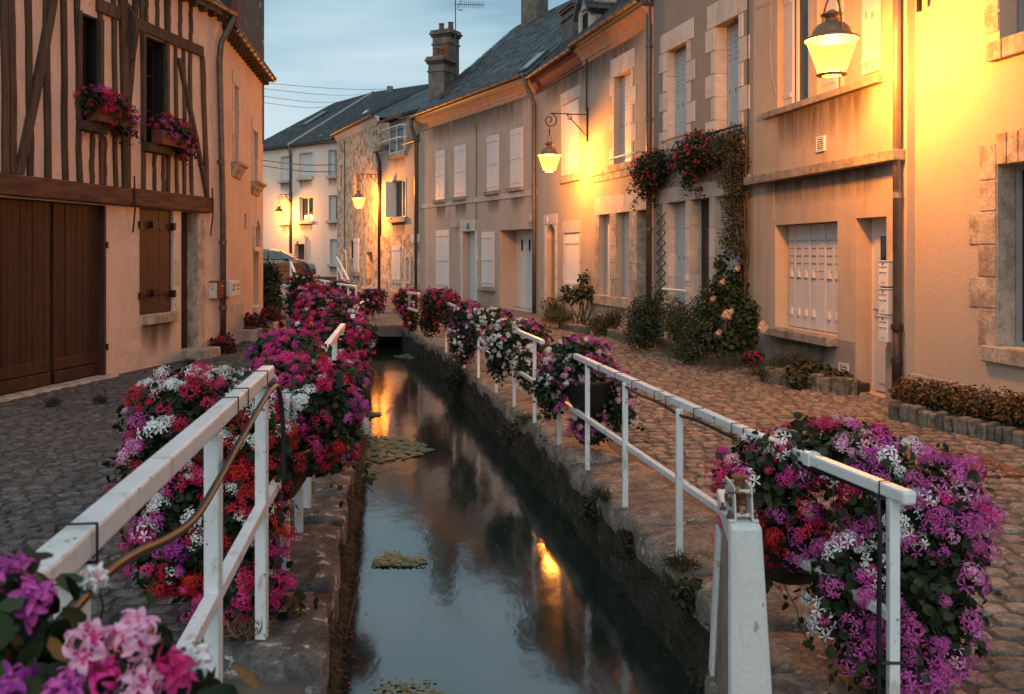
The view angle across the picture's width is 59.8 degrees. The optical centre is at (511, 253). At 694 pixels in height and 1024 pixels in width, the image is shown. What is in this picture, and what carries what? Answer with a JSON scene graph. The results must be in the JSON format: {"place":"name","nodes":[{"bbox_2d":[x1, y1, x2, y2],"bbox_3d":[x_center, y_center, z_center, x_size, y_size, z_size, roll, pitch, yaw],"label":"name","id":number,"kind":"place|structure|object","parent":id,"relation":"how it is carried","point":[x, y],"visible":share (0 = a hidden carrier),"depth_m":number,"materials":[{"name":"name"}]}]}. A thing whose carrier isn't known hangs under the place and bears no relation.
{"place":"outdoors","nodes":[
{"label":"outdoors","id":0,"kind":"place"},
{"bbox_2d":[0,320,337,693],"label":"pavement","id":1,"kind":"structure","parent":0,"point":[52,470],"depth_m":6.57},
{"bbox_2d":[208,332,238,353],"bbox_3d":[-4.594,1.428,14.058,0.570,0.355,0.648,0,0,0],"label":"begonia","id":2,"kind":"object","parent":1,"relation":"on","point":[226,344],"visible":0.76,"depth_m":13.92,"materials":[{"name":"red plant"}]},
{"bbox_2d":[242,325,270,341],"bbox_3d":[-4.772,1.452,16.280,0.480,0.235,0.960,0,0,0],"label":"stone trough","id":3,"kind":"object","parent":1,"relation":"on","point":[251,334],"visible":0.45,"depth_m":15.80,"materials":[{"name":"stone"}]},
{"bbox_2d":[243,312,271,333],"bbox_3d":[-4.776,1.299,16.509,0.664,0.462,0.895,0,0,0],"label":"begonia","id":4,"kind":"object","parent":3,"relation":"in","point":[252,320],"visible":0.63,"depth_m":16.34,"materials":[{"name":"red plant"}]},
{"bbox_2d":[263,260,282,310],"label":"ivy","id":5,"kind":"object","parent":1,"relation":"on","point":[272,280],"visible":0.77,"depth_m":19.68,"materials":[{"name":"green plant"}]},
{"bbox_2d":[260,319,285,332],"bbox_3d":[-4.869,1.452,17.780,0.480,0.235,0.960,0,0,0],"label":"stone trough","id":6,"kind":"object","parent":1,"relation":"on","point":[274,325],"visible":0.29,"depth_m":17.48,"materials":[{"name":"stone"}]},
{"bbox_2d":[261,306,286,327],"bbox_3d":[-4.879,1.297,17.982,0.660,0.467,0.832,0,0,0],"label":"begonia","id":7,"kind":"object","parent":6,"relation":"in","point":[270,314],"visible":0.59,"depth_m":17.83,"materials":[{"name":"red plant"}]},
{"bbox_2d":[279,270,322,318],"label":"flower basket","id":8,"kind":"object","parent":1,"relation":"on","point":[297,281],"visible":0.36,"depth_m":20.79,"materials":[{"name":"pink plant"}]},
{"bbox_2d":[223,303,516,693],"bbox_3d":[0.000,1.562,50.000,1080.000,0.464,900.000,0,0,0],"label":"ground","id":9,"kind":"structure","parent":0,"point":[294,686],"depth_m":3.30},
{"bbox_2d":[0,0,237,402],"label":"timber framed house","id":10,"kind":"structure","parent":9,"relation":"on","point":[112,259],"depth_m":11.32,"materials":[{"name":"paint"}]},
{"bbox_2d":[0,198,49,394],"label":"carriage door","id":11,"kind":"structure","parent":10,"relation":"in","point":[24,225],"depth_m":10.00,"materials":[{"name":"brown wood"}]},
{"bbox_2d":[51,203,98,384],"bbox_3d":[-5.356,0.475,10.906,0.095,2.150,0.855,0,0,10],"label":"carriage door","id":12,"kind":"structure","parent":10,"relation":"in","point":[74,228],"depth_m":10.85,"materials":[{"name":"brown wood"}]},
{"bbox_2d":[74,83,143,145],"bbox_3d":[-5.070,-1.724,11.204,0.622,0.734,1.039,0,0,0],"label":"flower basket","id":13,"kind":"object","parent":10,"relation":"attached to","point":[109,108],"visible":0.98,"depth_m":11.00,"materials":[{"name":"pink plant"}]},
{"bbox_2d":[146,42,153,142],"bbox_3d":[-5.158,-2.256,12.438,0.055,1.469,0.493,0,0,10],"label":"window","id":14,"kind":"structure","parent":10,"relation":"in","point":[150,47],"depth_m":12.63,"materials":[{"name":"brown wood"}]},
{"bbox_2d":[147,112,206,167],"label":"flower basket","id":15,"kind":"object","parent":10,"relation":"attached to","point":[171,131],"visible":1,"depth_m":12.47,"materials":[{"name":"pink plant"}]},
{"bbox_2d":[181,212,186,348],"bbox_3d":[-5.019,0.465,13.365,0.050,2.170,0.466,0,0,10],"label":"door","id":16,"kind":"structure","parent":10,"relation":"in","point":[183,215],"depth_m":13.48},
{"bbox_2d":[209,280,224,297],"bbox_3d":[-4.660,0.564,14.045,0.180,0.272,0.330,0,0,0],"label":"mailbox","id":17,"kind":"object","parent":10,"relation":"attached to","point":[216,288],"visible":0.97,"depth_m":13.90,"materials":[{"name":"white metal"}]},
{"bbox_2d":[208,8,276,344],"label":"limewashed house","id":18,"kind":"structure","parent":9,"relation":"on","point":[247,72],"depth_m":16.15,"materials":[{"name":"paint"}]},
{"bbox_2d":[220,0,263,143],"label":"roof","id":19,"kind":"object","parent":18,"relation":"attached to","point":[249,20],"visible":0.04,"depth_m":17.83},
{"bbox_2d":[287,283,345,307],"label":"flower basket","id":20,"kind":"object","parent":9,"relation":"on","point":[295,293],"visible":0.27,"depth_m":16.07,"materials":[{"name":"pink plant"}]},
{"bbox_2d":[263,84,427,276],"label":"white house","id":21,"kind":"structure","parent":9,"relation":"on","point":[305,227],"depth_m":49.65,"materials":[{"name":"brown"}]},
{"bbox_2d":[302,197,312,220],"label":"window","id":22,"kind":"structure","parent":21,"relation":"in","point":[307,202],"depth_m":49.40,"materials":[{"name":"yellow glass"}]},
{"bbox_2d":[330,84,427,287],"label":"rubble house","id":23,"kind":"structure","parent":9,"relation":"on","point":[359,135],"depth_m":39.10,"materials":[{"name":"stone"}]},
{"bbox_2d":[373,68,481,292],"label":"narrow house","id":24,"kind":"structure","parent":9,"relation":"on","point":[395,159],"depth_m":34.22,"materials":[{"name":"brown"}]},
{"bbox_2d":[396,180,404,216],"bbox_3d":[-4.194,-2.104,34.249,0.055,1.426,1.407,0,0,-30],"label":"window","id":25,"kind":"structure","parent":24,"relation":"in","point":[400,204],"depth_m":34.48,"materials":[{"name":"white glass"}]},
{"bbox_2d":[408,0,569,313],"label":"garage house","id":26,"kind":"structure","parent":9,"relation":"on","point":[478,198],"depth_m":28.50,"materials":[{"name":"brown"}]},
{"bbox_2d":[470,232,474,300],"bbox_3d":[-1.154,0.478,28.885,0.050,2.385,0.954,0,0,-28],"label":"door","id":27,"kind":"structure","parent":26,"relation":"in","point":[472,234],"depth_m":29.09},
{"bbox_2d":[516,230,531,308],"bbox_3d":[0.639,0.476,26.130,0.076,2.347,2.147,0,0,-28],"label":"door","id":28,"kind":"structure","parent":26,"relation":"in","point":[523,237],"depth_m":26.57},
{"bbox_2d":[539,295,566,321],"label":"shrub","id":29,"kind":"object","parent":9,"relation":"on","point":[554,306],"visible":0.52,"depth_m":22.42,"materials":[{"name":"green plant"}]},
{"bbox_2d":[524,0,653,332],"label":"house","id":30,"kind":"structure","parent":9,"relation":"on","point":[587,217],"depth_m":20.34,"materials":[{"name":"paint"}]},
{"bbox_2d":[537,108,588,171],"bbox_3d":[1.134,-2.643,20.718,1.205,1.515,0.570,0,0,-31],"label":"street lamp","id":31,"kind":"object","parent":30,"relation":"attached to","point":[549,155],"visible":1,"depth_m":20.44,"materials":[{"name":"glass"}]},
{"bbox_2d":[645,0,752,359],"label":"stone framed house","id":32,"kind":"structure","parent":9,"relation":"on","point":[700,64],"depth_m":15.72,"materials":[{"name":"beige stone"}]},
{"bbox_2d":[620,146,675,210],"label":"flower basket","id":33,"kind":"object","parent":32,"relation":"attached to","point":[649,170],"visible":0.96,"depth_m":16.63,"materials":[{"name":"red plant"}]},
{"bbox_2d":[656,212,665,301],"bbox_3d":[2.821,0.076,16.870,0.022,1.724,0.399,0,0,-14],"label":"trellis","id":34,"kind":"object","parent":32,"relation":"attached to","point":[662,255],"visible":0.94,"depth_m":16.84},
{"bbox_2d":[667,128,723,202],"bbox_3d":[3.096,-1.486,15.036,0.844,1.209,1.451,0,0,-26],"label":"flower basket","id":35,"kind":"object","parent":32,"relation":"attached to","point":[690,165],"visible":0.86,"depth_m":14.90,"materials":[{"name":"red plant"}]},
{"bbox_2d":[702,201,709,342],"bbox_3d":[3.430,0.363,15.413,0.112,2.573,0.691,0,0,-14],"label":"door","id":36,"kind":"structure","parent":32,"relation":"in","point":[705,204],"depth_m":15.60,"materials":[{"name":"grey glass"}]},
{"bbox_2d":[698,121,751,359],"bbox_3d":[3.416,-0.197,14.159,0.659,3.696,1.175,0,0,-12],"label":"vine","id":37,"kind":"object","parent":32,"relation":"attached to","point":[739,188],"visible":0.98,"depth_m":13.81,"materials":[{"name":"green plant"}]},
{"bbox_2d":[743,0,914,398],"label":"rendered house","id":38,"kind":"structure","parent":9,"relation":"on","point":[831,180],"depth_m":11.30,"materials":[{"name":"brown"}]},
{"bbox_2d":[796,0,807,101],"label":"window","id":39,"kind":"structure","parent":38,"relation":"in","point":[801,5],"depth_m":12.53,"materials":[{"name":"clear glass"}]},
{"bbox_2d":[873,224,885,391],"bbox_3d":[4.428,0.652,10.571,0.085,2.004,0.480,0,0,-10],"label":"door","id":40,"kind":"structure","parent":38,"relation":"in","point":[879,230],"depth_m":10.72,"materials":[{"name":"white wood"}]},
{"bbox_2d":[877,288,892,314],"bbox_3d":[4.269,0.543,10.139,0.126,0.301,0.185,0,0,-10],"label":"mailbox","id":41,"kind":"object","parent":38,"relation":"attached to","point":[885,301],"visible":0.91,"depth_m":10.06,"materials":[{"name":"white metal"}]},
{"bbox_2d":[877,315,892,342],"bbox_3d":[4.269,0.856,10.139,0.126,0.301,0.185,0,0,-10],"label":"mailbox","id":42,"kind":"object","parent":38,"relation":"attached to","point":[885,331],"visible":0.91,"depth_m":10.08,"materials":[{"name":"white metal"}]},
{"bbox_2d":[878,260,892,286],"bbox_3d":[4.269,0.228,10.139,0.126,0.296,0.185,0,0,-10],"label":"mailbox","id":43,"kind":"object","parent":38,"relation":"attached to","point":[885,273],"visible":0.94,"depth_m":10.08,"materials":[{"name":"white plastic"}]},
{"bbox_2d":[887,399,1023,448],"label":"planter border","id":44,"kind":"object","parent":9,"relation":"on","point":[903,411],"visible":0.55,"depth_m":8.27,"materials":[{"name":"stone"}]},
{"bbox_2d":[911,0,1023,410],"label":"rendered house","id":45,"kind":"structure","parent":9,"relation":"on","point":[969,192],"depth_m":9.02,"materials":[{"name":"paint"}]},
{"bbox_2d":[804,0,921,77],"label":"street lamp","id":46,"kind":"object","parent":45,"relation":"attached to","point":[831,41],"visible":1,"depth_m":9.30,"materials":[{"name":"glass"}]},
{"bbox_2d":[1016,165,1023,346],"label":"window","id":47,"kind":"structure","parent":45,"relation":"in","point":[1019,168],"depth_m":8.62,"materials":[{"name":"glass"}]},
{"bbox_2d":[264,0,568,139],"label":"sky","id":48,"kind":"structure","parent":0,"point":[345,45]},
{"bbox_2d":[278,283,570,324],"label":"road","id":49,"kind":"structure","parent":0,"point":[388,311],"depth_m":24.96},
{"bbox_2d":[263,263,303,284],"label":"stone wall","id":50,"kind":"structure","parent":49,"relation":"on","point":[284,269],"depth_m":40.00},
{"bbox_2d":[263,249,315,275],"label":"parked car","id":51,"kind":"object","parent":49,"relation":"on","point":[275,256],"visible":0.21,"depth_m":43.85,"materials":[{"name":"paint"}]},
{"bbox_2d":[366,318,447,336],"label":"bridge deck","id":52,"kind":"structure","parent":49,"relation":"on","point":[390,327],"depth_m":21.01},
{"bbox_2d":[336,341,699,693],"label":"water","id":53,"kind":"structure","parent":0,"point":[509,587],"depth_m":6.09,"materials":[{"name":"black liquid"}]},
{"bbox_2d":[363,435,433,462],"bbox_3d":[-1.385,2.238,10.214,1.010,0.012,1.489,0,0,0],"label":"duckweed","id":54,"kind":"object","parent":53,"relation":"on","point":[399,451],"visible":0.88,"depth_m":10.20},
{"bbox_2d":[371,550,427,566],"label":"duckweed","id":55,"kind":"object","parent":53,"relation":"on","point":[398,558],"visible":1,"depth_m":6.49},
{"bbox_2d":[373,678,445,693],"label":"duckweed","id":56,"kind":"object","parent":53,"relation":"on","point":[400,684],"visible":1,"depth_m":4.58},
{"bbox_2d":[429,322,1023,693],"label":"pavement","id":57,"kind":"structure","parent":0,"point":[741,394],"depth_m":8.25,"materials":[{"name":"stone"}]},
{"bbox_2d":[558,322,589,334],"bbox_3d":[1.327,1.623,19.222,0.177,0.253,1.606,0,0,-17],"label":"planter border","id":58,"kind":"object","parent":57,"relation":"on","point":[578,328],"visible":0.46,"depth_m":18.88,"materials":[{"name":"stone"}]},
{"bbox_2d":[541,308,580,326],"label":"bush","id":59,"kind":"object","parent":58,"relation":"in","point":[553,319],"visible":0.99,"depth_m":19.77,"materials":[{"name":"green plant"}]},
{"bbox_2d":[557,269,594,324],"bbox_3d":[1.510,1.008,20.524,0.959,1.300,0.711,0,0,0],"label":"rose bush","id":60,"kind":"object","parent":57,"relation":"on","point":[581,292],"visible":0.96,"depth_m":20.42,"materials":[{"name":"green plant"}]},
{"bbox_2d":[584,308,625,334],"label":"shrub","id":61,"kind":"object","parent":57,"relation":"on","point":[610,320],"visible":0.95,"depth_m":18.15,"materials":[{"name":"green plant"}]},
{"bbox_2d":[621,285,667,349],"bbox_3d":[2.318,1.113,15.393,0.820,1.135,1.002,0,0,13],"label":"shrub","id":62,"kind":"object","parent":57,"relation":"on","point":[643,316],"visible":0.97,"depth_m":15.29,"materials":[{"name":"green plant"}]},
{"bbox_2d":[659,286,723,366],"bbox_3d":[2.911,1.126,13.857,1.171,1.209,1.556,0,0,0],"label":"shrub","id":63,"kind":"object","parent":57,"relation":"on","point":[674,322],"visible":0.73,"depth_m":13.93,"materials":[{"name":"green plant"}]},
{"bbox_2d":[689,346,766,372],"bbox_3d":[3.091,1.526,12.906,1.253,0.374,0.749,0,0,-21],"label":"ground cover","id":64,"kind":"object","parent":57,"relation":"on","point":[727,359],"visible":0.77,"depth_m":12.78,"materials":[{"name":"green plant"}]},
{"bbox_2d":[689,251,767,360],"bbox_3d":[3.405,0.767,13.471,1.260,1.735,1.510,0,0,29],"label":"climbing rose","id":65,"kind":"object","parent":57,"relation":"on","point":[742,315],"visible":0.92,"depth_m":13.46,"materials":[{"name":"green plant"}]},
{"bbox_2d":[763,364,859,395],"bbox_3d":[3.682,1.598,11.132,0.575,0.282,1.581,0,0,-20],"label":"planter border","id":66,"kind":"object","parent":57,"relation":"on","point":[823,384],"visible":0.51,"depth_m":10.73,"materials":[{"name":"stone"}]},
{"bbox_2d":[760,376,869,392],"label":"bed soil","id":67,"kind":"structure","parent":57,"relation":"on","point":[863,386],"depth_m":10.58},
{"bbox_2d":[740,350,764,366],"bbox_3d":[3.294,1.449,12.199,0.350,0.235,0.343,0,0,0],"label":"begonia","id":68,"kind":"object","parent":67,"relation":"on","point":[749,357],"visible":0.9,"depth_m":12.12,"materials":[{"name":"red plant"}]},
{"bbox_2d":[744,351,794,378],"bbox_3d":[3.400,1.453,11.648,0.795,0.395,0.484,0,0,-23],"label":"juniper","id":69,"kind":"object","parent":67,"relation":"on","point":[759,373],"visible":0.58,"depth_m":11.59,"materials":[{"name":"green plant"}]},
{"bbox_2d":[776,344,813,366],"bbox_3d":[3.683,1.377,11.579,0.526,0.416,0.538,0,0,0],"label":"rosemary","id":70,"kind":"object","parent":67,"relation":"on","point":[802,355],"visible":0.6,"depth_m":11.53,"materials":[{"name":"green plant"}]},
{"bbox_2d":[782,358,853,388],"bbox_3d":[3.779,1.488,10.954,0.609,0.381,0.867,0,0,-43],"label":"sedum","id":71,"kind":"object","parent":67,"relation":"on","point":[797,374],"visible":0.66,"depth_m":10.95,"materials":[{"name":"green plant"}]},
{"bbox_2d":[899,454,1023,478],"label":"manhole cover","id":72,"kind":"object","parent":57,"relation":"in","point":[994,469],"visible":0.34,"depth_m":6.90,"materials":[{"name":"metal"}]},
{"bbox_2d":[913,404,1023,429],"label":"bed soil","id":73,"kind":"structure","parent":57,"relation":"on","point":[1007,424],"depth_m":8.21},
{"bbox_2d":[885,373,1023,427],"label":"hedge","id":74,"kind":"object","parent":73,"relation":"on","point":[992,407],"visible":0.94,"depth_m":8.43,"materials":[{"name":"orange plant"}]},
{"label":"canal bed","id":75,"kind":"structure","parent":0,"visible":0},
{"bbox_2d":[196,320,371,693],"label":"canal wall","id":76,"kind":"structure","parent":75,"relation":"on","point":[295,645],"depth_m":3.94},
{"bbox_2d":[36,365,281,682],"bbox_3d":[-0.849,1.015,2.350,0.072,1.110,4.033,0,0,-7],"label":"railing","id":77,"kind":"object","parent":76,"relation":"on","point":[78,542],"visible":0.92,"depth_m":2.62,"materials":[{"name":"metal"}]},
{"bbox_2d":[0,547,258,693],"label":"flower basket","id":78,"kind":"object","parent":77,"relation":"hanging from","point":[71,650],"visible":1,"depth_m":1.04,"materials":[{"name":"pink plant"}]},
{"bbox_2d":[51,384,285,622],"bbox_3d":[-0.778,0.764,2.134,0.031,0.472,3.498,0,0,-7],"label":"watering hose","id":79,"kind":"object","parent":77,"relation":"hanging from","point":[116,565],"visible":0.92,"depth_m":2.27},
{"bbox_2d":[92,360,318,629],"bbox_3d":[-1.345,1.111,3.984,1.023,1.260,0.933,0,0,0],"label":"flower basket","id":80,"kind":"object","parent":77,"relation":"hanging from","point":[173,502],"visible":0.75,"depth_m":3.78,"materials":[{"name":"multicoloured plant"}]},
{"bbox_2d":[223,603,276,645],"bbox_3d":[-1.074,1.495,3.579,0.264,0.158,0.244,0,0,0],"label":"grass tuft","id":81,"kind":"object","parent":76,"relation":"on","point":[246,631],"visible":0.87,"depth_m":3.53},
{"bbox_2d":[280,323,344,570],"bbox_3d":[-1.375,1.118,6.500,0.050,0.864,4.536,0,0,-7],"label":"railing","id":82,"kind":"object","parent":76,"relation":"on","point":[302,497],"visible":0.21,"depth_m":4.88,"materials":[{"name":"metal"}]},
{"bbox_2d":[240,327,372,399],"bbox_3d":[-1.364,0.779,5.976,0.877,0.530,1.210,0,0,-10],"label":"flower basket","id":83,"kind":"object","parent":82,"relation":"attached to","point":[302,341],"visible":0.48,"depth_m":6.02,"materials":[{"name":"pink plant"}]},
{"bbox_2d":[250,350,376,507],"bbox_3d":[-1.085,0.918,4.660,0.858,0.798,0.909,0,0,-30],"label":"flower basket","id":84,"kind":"object","parent":82,"relation":"attached to","point":[330,420],"visible":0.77,"depth_m":4.47,"materials":[{"name":"pink plant"}]},
{"bbox_2d":[291,308,378,363],"bbox_3d":[-1.766,0.834,8.653,0.595,0.546,1.975,0,0,-24],"label":"flower basket","id":85,"kind":"object","parent":82,"relation":"attached to","point":[324,325],"visible":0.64,"depth_m":8.15,"materials":[{"name":"pink plant"}]},
{"bbox_2d":[325,384,371,693],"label":"root fringe","id":86,"kind":"object","parent":76,"relation":"attached to","point":[335,669],"visible":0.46,"depth_m":5.05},
{"bbox_2d":[351,301,364,327],"bbox_3d":[-2.087,1.138,12.100,0.050,0.824,3.024,0,0,-7],"label":"railing","id":87,"kind":"object","parent":76,"relation":"on","point":[352,315],"visible":0.2,"depth_m":10.78,"materials":[{"name":"metal"}]},
{"bbox_2d":[290,289,367,331],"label":"flower basket","id":88,"kind":"object","parent":87,"relation":"attached to","point":[345,306],"visible":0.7,"depth_m":11.57,"materials":[{"name":"pink plant"}]},
{"bbox_2d":[392,327,926,693],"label":"canal wall","id":89,"kind":"structure","parent":75,"relation":"on","point":[650,524],"depth_m":6.05,"materials":[{"name":"stone"}]},
{"bbox_2d":[407,291,427,332],"bbox_3d":[-2.176,1.301,19.704,0.350,0.935,1.831,0,0,-22],"label":"railing","id":90,"kind":"object","parent":89,"relation":"on","point":[413,293],"visible":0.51,"depth_m":19.47,"materials":[{"name":"metal"}]},
{"bbox_2d":[391,286,422,330],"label":"flower basket","id":91,"kind":"object","parent":90,"relation":"attached to","point":[400,300],"visible":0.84,"depth_m":20.01,"materials":[{"name":"red plant"}]},
{"bbox_2d":[445,302,465,367],"bbox_3d":[-0.944,1.299,14.649,0.054,0.902,2.554,0,0,-12],"label":"railing","id":92,"kind":"object","parent":89,"relation":"on","point":[454,306],"visible":0.34,"depth_m":15.24,"materials":[{"name":"metal"}]},
{"bbox_2d":[416,286,461,339],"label":"flower basket","id":93,"kind":"object","parent":92,"relation":"attached to","point":[433,311],"visible":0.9,"depth_m":15.86,"materials":[{"name":"red plant"}]},
{"bbox_2d":[438,353,474,395],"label":"wall weed","id":94,"kind":"object","parent":89,"relation":"attached to","point":[456,374],"depth_m":13.86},
{"bbox_2d":[474,319,497,392],"bbox_3d":[-0.335,1.299,11.850,0.050,0.902,1.943,0,0,-12],"label":"railing","id":95,"kind":"object","parent":89,"relation":"on","point":[479,347],"visible":0.26,"depth_m":12.48,"materials":[{"name":"metal"}]},
{"bbox_2d":[446,299,491,365],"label":"flower basket","id":96,"kind":"object","parent":95,"relation":"hanging from","point":[463,328],"visible":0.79,"depth_m":12.72,"materials":[{"name":"purple plant"}]},
{"bbox_2d":[496,418,523,445],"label":"wall weed","id":97,"kind":"object","parent":89,"relation":"attached to","point":[508,435],"depth_m":8.86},
{"bbox_2d":[509,328,544,422],"bbox_3d":[0.141,1.299,9.550,0.047,0.902,1.631,0,0,-11],"label":"railing","id":98,"kind":"object","parent":89,"relation":"on","point":[534,339],"visible":0.6,"depth_m":9.21,"materials":[{"name":"metal"}]},
{"bbox_2d":[464,306,553,394],"bbox_3d":[-0.056,1.098,10.262,1.324,0.951,0.790,0,0,41],"label":"flower basket","id":99,"kind":"object","parent":98,"relation":"attached to","point":[500,343],"visible":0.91,"depth_m":10.08,"materials":[{"name":"white plant"}]},
{"bbox_2d":[413,342,710,693],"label":"moss","id":100,"kind":"object","parent":89,"relation":"attached to","point":[621,583],"visible":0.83,"depth_m":6.25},
{"bbox_2d":[578,496,600,529],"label":"wall weed","id":101,"kind":"object","parent":89,"relation":"attached to","point":[588,513],"depth_m":6.65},
{"bbox_2d":[586,485,614,505],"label":"grass tuft","id":102,"kind":"object","parent":89,"relation":"on","point":[598,494],"visible":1,"depth_m":6.34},
{"bbox_2d":[662,547,701,574],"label":"grass tuft","id":103,"kind":"object","parent":89,"relation":"on","point":[677,563],"visible":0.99,"depth_m":4.92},
{"bbox_2d":[670,573,702,611],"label":"wall weed","id":104,"kind":"object","parent":89,"relation":"attached to","point":[686,593],"depth_m":4.65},
{"bbox_2d":[557,353,915,693],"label":"railing","id":105,"kind":"object","parent":89,"relation":"on","point":[895,495],"visible":0.75,"depth_m":4.41,"materials":[{"name":"metal"}]},
{"bbox_2d":[529,333,652,446],"bbox_3d":[0.688,1.243,7.737,1.069,1.089,0.769,0,0,0],"label":"flower basket","id":106,"kind":"object","parent":105,"relation":"attached to","point":[562,378],"visible":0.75,"depth_m":7.61,"materials":[{"name":"purple plant"}]},
{"bbox_2d":[587,366,881,693],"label":"irrigation tube","id":107,"kind":"object","parent":105,"relation":"attached to","point":[879,597],"visible":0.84,"depth_m":3.27,"materials":[{"name":"black plastic"}]},
{"bbox_2d":[704,412,1007,693],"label":"flower basket","id":108,"kind":"object","parent":105,"relation":"hanging from","point":[934,546],"visible":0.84,"depth_m":3.56,"materials":[{"name":"purple plant"}]},
{"bbox_2d":[705,673,885,693],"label":"abutment","id":109,"kind":"object","parent":75,"relation":"on","point":[800,683],"visible":0.5,"depth_m":3.60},
{"bbox_2d":[709,489,771,693],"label":"sluice post","id":110,"kind":"object","parent":109,"relation":"on","point":[739,657],"visible":0.84,"depth_m":3.20,"materials":[{"name":"paint"}]},
{"bbox_2d":[719,474,758,522],"bbox_3d":[0.840,0.900,3.307,0.116,0.152,0.165,0,0,0],"label":"winch","id":111,"kind":"object","parent":110,"relation":"on","point":[740,491],"visible":1,"depth_m":3.28,"materials":[{"name":"white metal"}]},
{"bbox_3d":[-3.627,1.281,22.883,0.385,0.868,0.616,0,0,0],"label":"railing","id":112,"kind":"object","parent":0,"visible":0},
{"bbox_2d":[357,287,387,317],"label":"flower basket","id":113,"kind":"object","parent":112,"relation":"attached to","point":[374,299],"visible":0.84,"depth_m":22.38,"materials":[{"name":"red plant"}]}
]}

